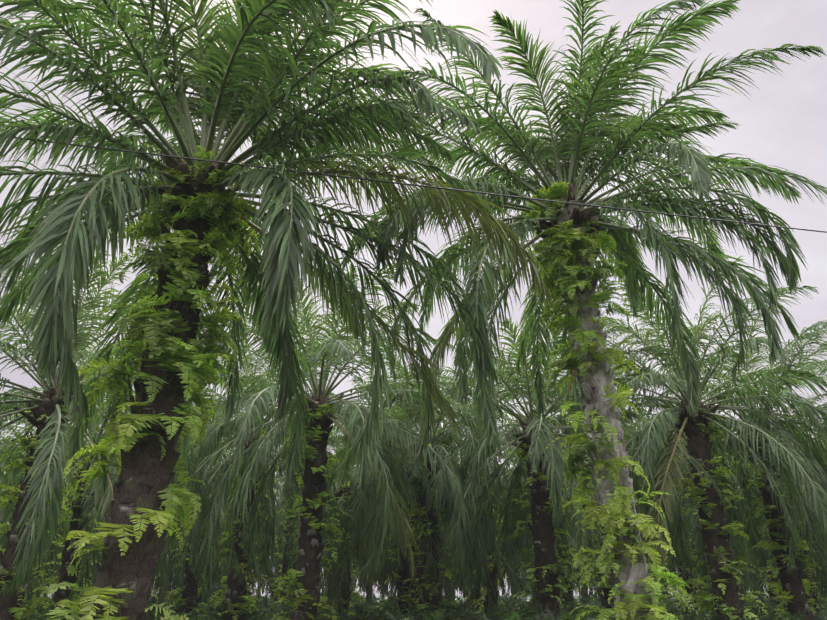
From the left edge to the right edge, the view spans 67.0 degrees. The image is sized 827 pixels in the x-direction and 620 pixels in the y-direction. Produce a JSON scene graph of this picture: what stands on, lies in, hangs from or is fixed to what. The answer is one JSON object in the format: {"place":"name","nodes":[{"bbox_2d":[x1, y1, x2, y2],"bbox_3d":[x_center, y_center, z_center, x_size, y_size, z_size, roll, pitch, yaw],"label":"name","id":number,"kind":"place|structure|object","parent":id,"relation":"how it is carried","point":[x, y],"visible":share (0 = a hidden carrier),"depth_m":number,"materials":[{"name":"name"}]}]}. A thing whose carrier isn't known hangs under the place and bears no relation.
{"place":"outdoors","nodes":[
{"label":"outdoors","id":0,"kind":"place"},
{"bbox_2d":[48,595,770,618],"bbox_3d":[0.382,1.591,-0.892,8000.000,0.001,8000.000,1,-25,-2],"label":"plantation ground","id":1,"kind":"structure","parent":0,"point":[377,596],"depth_m":446.67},
{"bbox_2d":[0,246,245,619],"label":"palm","id":2,"kind":"object","parent":1,"relation":"on","point":[35,490],"visible":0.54,"depth_m":18.96,"materials":[{"name":"green plant"}]},
{"bbox_2d":[0,0,552,619],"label":"oil palm","id":3,"kind":"object","parent":1,"relation":"on","point":[252,76],"depth_m":9.83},
{"bbox_2d":[40,143,262,619],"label":"oil palm ferns","id":4,"kind":"object","parent":3,"relation":"attached to","point":[199,366],"visible":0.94,"depth_m":9.35,"materials":[{"name":"green plant"}]},
{"bbox_2d":[133,260,502,619],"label":"palm","id":5,"kind":"object","parent":1,"relation":"on","point":[325,410],"visible":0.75,"depth_m":20.29,"materials":[{"name":"green plant"}]},
{"bbox_2d":[49,547,764,604],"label":"palm trees","id":6,"kind":"object","parent":1,"relation":"on","point":[508,591],"depth_m":75.96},
{"bbox_2d":[0,413,825,619],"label":"palm trees","id":7,"kind":"object","parent":1,"relation":"on","point":[767,580],"visible":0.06,"depth_m":39.08,"materials":[{"name":"green"}]},
{"bbox_2d":[0,321,826,619],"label":"palms","id":8,"kind":"object","parent":1,"relation":"on","point":[235,596],"visible":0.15,"depth_m":25.97,"materials":[{"name":"green"}]},
{"bbox_2d":[0,393,826,619],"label":"palms","id":9,"kind":"object","parent":1,"relation":"on","point":[191,589],"visible":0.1,"depth_m":32.99,"materials":[{"name":"green"}]},
{"bbox_2d":[0,454,826,615],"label":"palm trees","id":10,"kind":"object","parent":1,"relation":"on","point":[452,591],"visible":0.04,"depth_m":44.91,"materials":[{"name":"green"}]},
{"bbox_2d":[0,458,826,608],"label":"palm trees","id":11,"kind":"object","parent":1,"relation":"on","point":[198,599],"depth_m":50.69,"materials":[{"name":"green"}]},
{"bbox_2d":[76,524,766,604],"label":"palm trees","id":12,"kind":"object","parent":1,"relation":"on","point":[360,590],"visible":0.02,"depth_m":69.63,"materials":[{"name":"green"}]},
{"bbox_2d":[21,592,826,619],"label":"undergrowth ferns","id":13,"kind":"object","parent":1,"relation":"on","point":[368,610],"visible":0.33,"depth_m":26.67,"materials":[{"name":"green plant"}]},
{"bbox_2d":[48,482,826,606],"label":"palm trees","id":14,"kind":"object","parent":1,"relation":"on","point":[267,580],"depth_m":57.25,"materials":[{"name":"green"}]},
{"bbox_2d":[55,490,826,604],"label":"palm trees","id":15,"kind":"object","parent":1,"relation":"on","point":[381,593],"visible":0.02,"depth_m":63.38,"materials":[{"name":"green"}]},
{"bbox_2d":[326,336,558,619],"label":"palm","id":16,"kind":"object","parent":1,"relation":"on","point":[435,600],"visible":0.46,"depth_m":25.39,"materials":[{"name":"green plant"}]},
{"bbox_2d":[379,317,739,619],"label":"palm","id":17,"kind":"object","parent":1,"relation":"on","point":[535,436],"visible":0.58,"depth_m":22.18,"materials":[{"name":"green plant"}]},
{"bbox_2d":[341,0,826,619],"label":"oil palm","id":18,"kind":"object","parent":1,"relation":"on","point":[576,142],"depth_m":13.89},
{"bbox_2d":[522,180,694,619],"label":"oil palm ferns","id":19,"kind":"object","parent":18,"relation":"attached to","point":[548,258],"visible":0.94,"depth_m":12.74,"materials":[{"name":"green plant"}]},
{"bbox_2d":[529,256,826,619],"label":"palm","id":20,"kind":"object","parent":1,"relation":"on","point":[720,554],"visible":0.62,"depth_m":20.71,"materials":[{"name":"green plant"}]},
{"bbox_2d":[620,314,826,619],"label":"palm","id":21,"kind":"object","parent":1,"relation":"on","point":[792,598],"visible":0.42,"depth_m":23.68,"materials":[{"name":"green plant"}]},
{"bbox_2d":[758,341,826,442],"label":"palm","id":22,"kind":"object","parent":1,"relation":"on","point":[821,372],"visible":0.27,"depth_m":26.10,"materials":[{"name":"green plant"}]},
{"bbox_2d":[0,0,826,594],"label":"sky","id":23,"kind":"structure","parent":0,"point":[782,122],"materials":[{"name":"white"}]},
{"bbox_2d":[14,137,826,232],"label":"overhead cable","id":24,"kind":"object","parent":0,"point":[418,185],"visible":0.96,"depth_m":8.68,"materials":[{"name":"black plastic"}]}
]}

